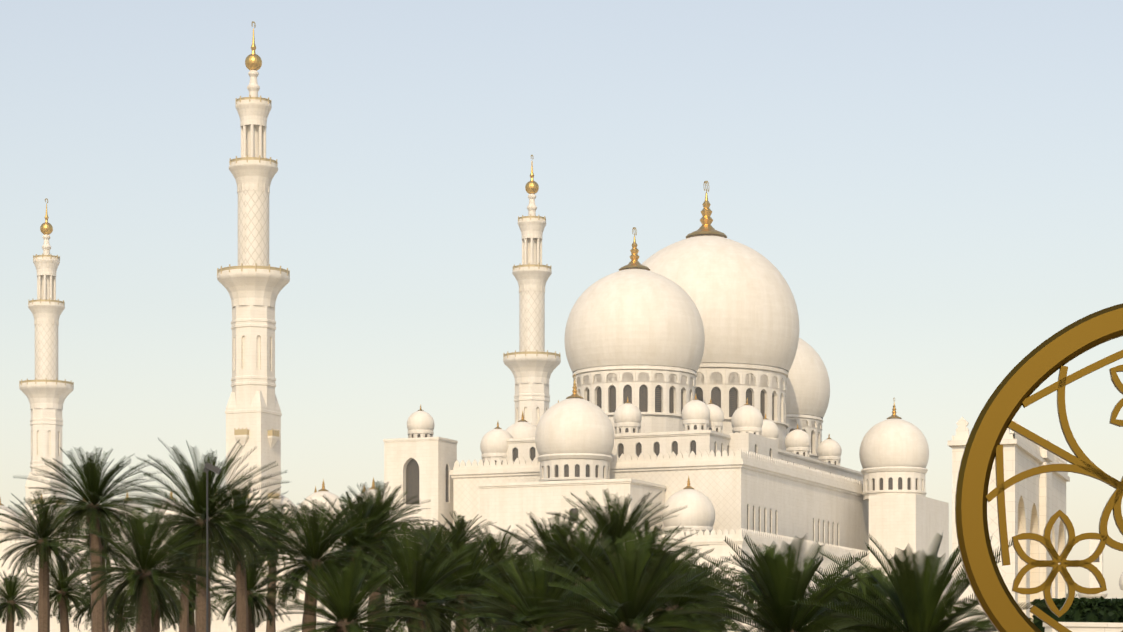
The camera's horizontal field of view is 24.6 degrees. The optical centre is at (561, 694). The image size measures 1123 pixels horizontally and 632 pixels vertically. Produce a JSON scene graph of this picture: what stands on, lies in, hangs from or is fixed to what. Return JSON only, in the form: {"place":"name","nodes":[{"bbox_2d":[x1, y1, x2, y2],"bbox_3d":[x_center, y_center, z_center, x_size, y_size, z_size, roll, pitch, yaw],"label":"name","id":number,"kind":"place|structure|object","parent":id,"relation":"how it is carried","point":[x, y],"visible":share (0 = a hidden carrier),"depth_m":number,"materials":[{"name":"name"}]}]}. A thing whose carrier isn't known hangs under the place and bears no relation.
{"place":"outdoors","nodes":[
{"label":"outdoors","id":0,"kind":"place"},
{"bbox_2d":[0,0,1122,599],"label":"sky","id":1,"kind":"structure","parent":0,"point":[934,187],"materials":[{"name":"blue"}]},
{"bbox_2d":[654,551,697,612],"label":"palm","id":2,"kind":"object","parent":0,"point":[674,559],"visible":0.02,"depth_m":234.43,"materials":[{"name":"green plant"}]},
{"bbox_3d":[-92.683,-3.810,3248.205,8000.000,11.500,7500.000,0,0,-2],"label":"ground","id":3,"kind":"structure","parent":0,"visible":0},
{"bbox_2d":[0,570,38,631],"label":"palm","id":4,"kind":"object","parent":3,"relation":"on","point":[9,604],"visible":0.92,"depth_m":297.26,"materials":[{"name":"green plant"}]},
{"bbox_2d":[0,491,102,631],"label":"palm","id":5,"kind":"object","parent":3,"relation":"on","point":[41,549],"visible":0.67,"depth_m":207.83,"materials":[{"name":"green plant"}]},
{"bbox_2d":[12,556,90,631],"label":"palm","id":6,"kind":"object","parent":3,"relation":"on","point":[63,594],"visible":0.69,"depth_m":267.36,"materials":[{"name":"green plant"}]},
{"bbox_2d":[12,446,162,631],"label":"palm","id":7,"kind":"object","parent":3,"relation":"on","point":[93,487],"visible":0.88,"depth_m":197.64,"materials":[{"name":"green plant"}]},
{"bbox_2d":[67,573,132,630],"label":"palm","id":8,"kind":"object","parent":3,"relation":"on","point":[76,617],"visible":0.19,"depth_m":287.60,"materials":[{"name":"green plant"}]},
{"bbox_2d":[58,514,150,631],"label":"palm","id":9,"kind":"object","parent":3,"relation":"on","point":[111,547],"visible":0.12,"depth_m":247.45,"materials":[{"name":"green plant"}]},
{"bbox_2d":[81,586,135,631],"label":"palm","id":10,"kind":"object","parent":3,"relation":"on","point":[123,626],"visible":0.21,"depth_m":317.54,"materials":[{"name":"green plant"}]},
{"bbox_2d":[47,501,228,631],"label":"palm","id":11,"kind":"object","parent":3,"relation":"on","point":[144,575],"visible":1,"depth_m":148.19,"materials":[{"name":"green plant"}]},
{"bbox_2d":[118,578,194,631],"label":"palm","id":12,"kind":"object","parent":3,"relation":"on","point":[156,624],"visible":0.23,"depth_m":272.65,"materials":[{"name":"green plant"}]},
{"bbox_2d":[164,575,223,631],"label":"palm","id":13,"kind":"object","parent":3,"relation":"on","point":[191,626],"visible":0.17,"depth_m":297.22,"materials":[{"name":"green plant"}]},
{"bbox_2d":[158,524,233,631],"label":"palm","id":14,"kind":"object","parent":3,"relation":"on","point":[183,625],"visible":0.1,"depth_m":257.97,"materials":[{"name":"green plant"}]},
{"bbox_2d":[95,437,302,631],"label":"palm","id":15,"kind":"object","parent":3,"relation":"on","point":[197,500],"visible":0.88,"depth_m":173.72,"materials":[{"name":"green plant"}]},
{"bbox_2d":[203,462,221,631],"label":"lamp post","id":16,"kind":"object","parent":3,"relation":"on","point":[211,467],"visible":1,"depth_m":145.87,"materials":[{"name":"grey metal"}]},
{"bbox_2d":[171,479,306,631],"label":"palm","id":17,"kind":"object","parent":3,"relation":"on","point":[241,606],"visible":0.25,"depth_m":213.38,"materials":[{"name":"green plant"}]},
{"bbox_2d":[193,550,304,631],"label":"palm","id":18,"kind":"object","parent":3,"relation":"on","point":[254,601],"visible":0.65,"depth_m":227.98,"materials":[{"name":"green plant"}]},
{"bbox_2d":[253,505,301,631],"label":"palm","id":19,"kind":"object","parent":3,"relation":"on","point":[271,629],"visible":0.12,"depth_m":268.27,"materials":[{"name":"green plant"}]},
{"bbox_2d":[236,499,384,631],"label":"palm","id":20,"kind":"object","parent":3,"relation":"on","point":[317,539],"visible":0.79,"depth_m":183.31,"materials":[{"name":"green plant"}]},
{"bbox_2d":[252,549,438,631],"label":"palm","id":21,"kind":"object","parent":3,"relation":"on","point":[345,602],"visible":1,"depth_m":118.37,"materials":[{"name":"green plant"}]},
{"bbox_2d":[279,490,428,619],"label":"palm","id":22,"kind":"object","parent":3,"relation":"on","point":[362,514],"visible":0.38,"depth_m":198.35,"materials":[{"name":"green plant"}]},
{"bbox_2d":[336,535,401,610],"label":"palm","id":23,"kind":"object","parent":3,"relation":"on","point":[381,586],"visible":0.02,"depth_m":258.47,"materials":[{"name":"green plant"}]},
{"bbox_2d":[325,480,436,626],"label":"palm","id":24,"kind":"object","parent":3,"relation":"on","point":[379,498],"visible":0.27,"depth_m":223.19,"materials":[{"name":"green plant"}]},
{"bbox_2d":[327,521,497,631],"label":"palm","id":25,"kind":"object","parent":3,"relation":"on","point":[415,580],"visible":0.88,"depth_m":128.75,"materials":[{"name":"green plant"}]},
{"bbox_2d":[396,521,468,628],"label":"palm","id":26,"kind":"object","parent":3,"relation":"on","point":[429,529],"depth_m":278.02,"materials":[{"name":"green plant"}]},
{"bbox_2d":[383,521,487,631],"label":"palm","id":27,"kind":"object","parent":3,"relation":"on","point":[440,537],"visible":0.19,"depth_m":213.55,"materials":[{"name":"green plant"}]},
{"bbox_2d":[387,530,530,631],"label":"palm","id":28,"kind":"object","parent":3,"relation":"on","point":[458,545],"visible":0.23,"depth_m":148.63,"materials":[{"name":"green plant"}]},
{"bbox_2d":[423,511,497,556],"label":"palm","id":29,"kind":"object","parent":3,"relation":"on","point":[463,523],"visible":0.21,"depth_m":288.33,"materials":[{"name":"green plant"}]},
{"bbox_2d":[0,181,951,606],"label":"prayer hall","id":30,"kind":"structure","parent":3,"relation":"on","point":[700,387],"depth_m":452.68,"materials":[{"name":"stone"}]},
{"bbox_2d":[0,592,951,631],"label":"mosque platform","id":31,"kind":"structure","parent":3,"relation":"on","point":[219,625],"depth_m":421.75,"materials":[{"name":"stone"}]},
{"bbox_2d":[19,198,73,513],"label":"minaret","id":32,"kind":"object","parent":31,"relation":"on","point":[46,392],"depth_m":627.92,"materials":[{"name":"stone"}]},
{"bbox_2d":[217,21,289,603],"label":"minaret","id":33,"kind":"object","parent":31,"relation":"on","point":[253,283],"depth_m":462.13,"materials":[{"name":"stone"}]},
{"bbox_2d":[503,155,560,426],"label":"minaret","id":34,"kind":"object","parent":31,"relation":"on","point":[531,364],"depth_m":576.89,"materials":[{"name":"stone"}]},
{"bbox_2d":[440,525,557,627],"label":"palm","id":35,"kind":"object","parent":3,"relation":"on","point":[501,547],"visible":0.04,"depth_m":198.71,"materials":[{"name":"green plant"}]},
{"bbox_2d":[470,548,576,631],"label":"palm","id":36,"kind":"object","parent":3,"relation":"on","point":[521,560],"visible":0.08,"depth_m":158.77,"materials":[{"name":"green plant"}]},
{"bbox_2d":[448,551,642,631],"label":"palm","id":37,"kind":"object","parent":3,"relation":"on","point":[539,579],"visible":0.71,"depth_m":99.40,"materials":[{"name":"green plant"}]},
{"bbox_2d":[482,507,621,631],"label":"palm","id":38,"kind":"object","parent":3,"relation":"on","point":[545,537],"visible":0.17,"depth_m":198.77,"materials":[{"name":"green plant"}]},
{"bbox_2d":[515,518,656,631],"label":"palm","id":39,"kind":"object","parent":3,"relation":"on","point":[569,551],"visible":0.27,"depth_m":163.55,"materials":[{"name":"green plant"}]},
{"bbox_2d":[534,488,699,608],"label":"palm","id":40,"kind":"object","parent":3,"relation":"on","point":[617,527],"visible":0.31,"depth_m":178.80,"materials":[{"name":"green plant"}]},
{"bbox_2d":[524,531,753,631],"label":"palm","id":41,"kind":"object","parent":3,"relation":"on","point":[633,607],"visible":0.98,"depth_m":84.08,"materials":[{"name":"green plant"}]},
{"bbox_2d":[608,519,707,621],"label":"palm","id":42,"kind":"object","parent":3,"relation":"on","point":[659,529],"visible":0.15,"depth_m":203.96,"materials":[{"name":"green plant"}]},
{"bbox_2d":[605,551,743,631],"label":"palm","id":43,"kind":"object","parent":3,"relation":"on","point":[681,602],"visible":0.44,"depth_m":149.49,"materials":[{"name":"green plant"}]},
{"bbox_2d":[654,563,749,631],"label":"palm","id":44,"kind":"object","parent":3,"relation":"on","point":[706,577],"visible":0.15,"depth_m":168.94,"materials":[{"name":"green plant"}]},
{"bbox_2d":[688,578,744,631],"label":"palm","id":45,"kind":"object","parent":3,"relation":"on","point":[722,608],"depth_m":199.48,"materials":[{"name":"green plant"}]},
{"bbox_2d":[720,544,819,623],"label":"palm","id":46,"kind":"object","parent":3,"relation":"on","point":[753,557],"visible":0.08,"depth_m":214.96,"materials":[{"name":"green plant"}]},
{"bbox_2d":[659,534,896,631],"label":"palm","id":47,"kind":"object","parent":3,"relation":"on","point":[781,588],"visible":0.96,"depth_m":69.11,"materials":[{"name":"green plant"}]},
{"bbox_2d":[796,568,896,631],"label":"palm","id":48,"kind":"object","parent":3,"relation":"on","point":[835,597],"visible":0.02,"depth_m":89.85,"materials":[{"name":"green plant"}]},
{"bbox_2d":[802,564,979,631],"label":"palm","id":49,"kind":"object","parent":3,"relation":"on","point":[863,588],"visible":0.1,"depth_m":74.24,"materials":[{"name":"green plant"}]},
{"bbox_2d":[793,533,1059,631],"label":"palm","id":50,"kind":"object","parent":3,"relation":"on","point":[917,601],"visible":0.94,"depth_m":61.55,"materials":[{"name":"green plant"}]},
{"bbox_2d":[948,417,1069,631],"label":"building","id":51,"kind":"structure","parent":3,"relation":"on","point":[1034,504],"depth_m":161.45,"materials":[{"name":"stone"}]},
{"bbox_2d":[955,303,1122,631],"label":"medallion","id":52,"kind":"object","parent":3,"relation":"on","point":[1028,375],"visible":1,"depth_m":24.12,"materials":[{"name":"gold metal"}]},
{"bbox_2d":[1029,596,1122,631],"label":"hedge","id":53,"kind":"object","parent":3,"relation":"on","point":[1095,609],"visible":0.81,"depth_m":61.44,"materials":[{"name":"green plant"}]},
{"bbox_2d":[1043,622,1122,631],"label":"white wall","id":54,"kind":"structure","parent":3,"relation":"on","point":[1092,627],"depth_m":58.73,"materials":[{"name":"paint"}]},
{"bbox_2d":[1090,539,1102,587],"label":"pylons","id":55,"kind":"object","parent":3,"relation":"on","point":[1098,561],"depth_m":408.94,"materials":[{"name":"stone"}]},
{"bbox_2d":[1078,572,1122,598],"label":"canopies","id":56,"kind":"object","parent":3,"relation":"on","point":[1091,596],"visible":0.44,"depth_m":200.29,"materials":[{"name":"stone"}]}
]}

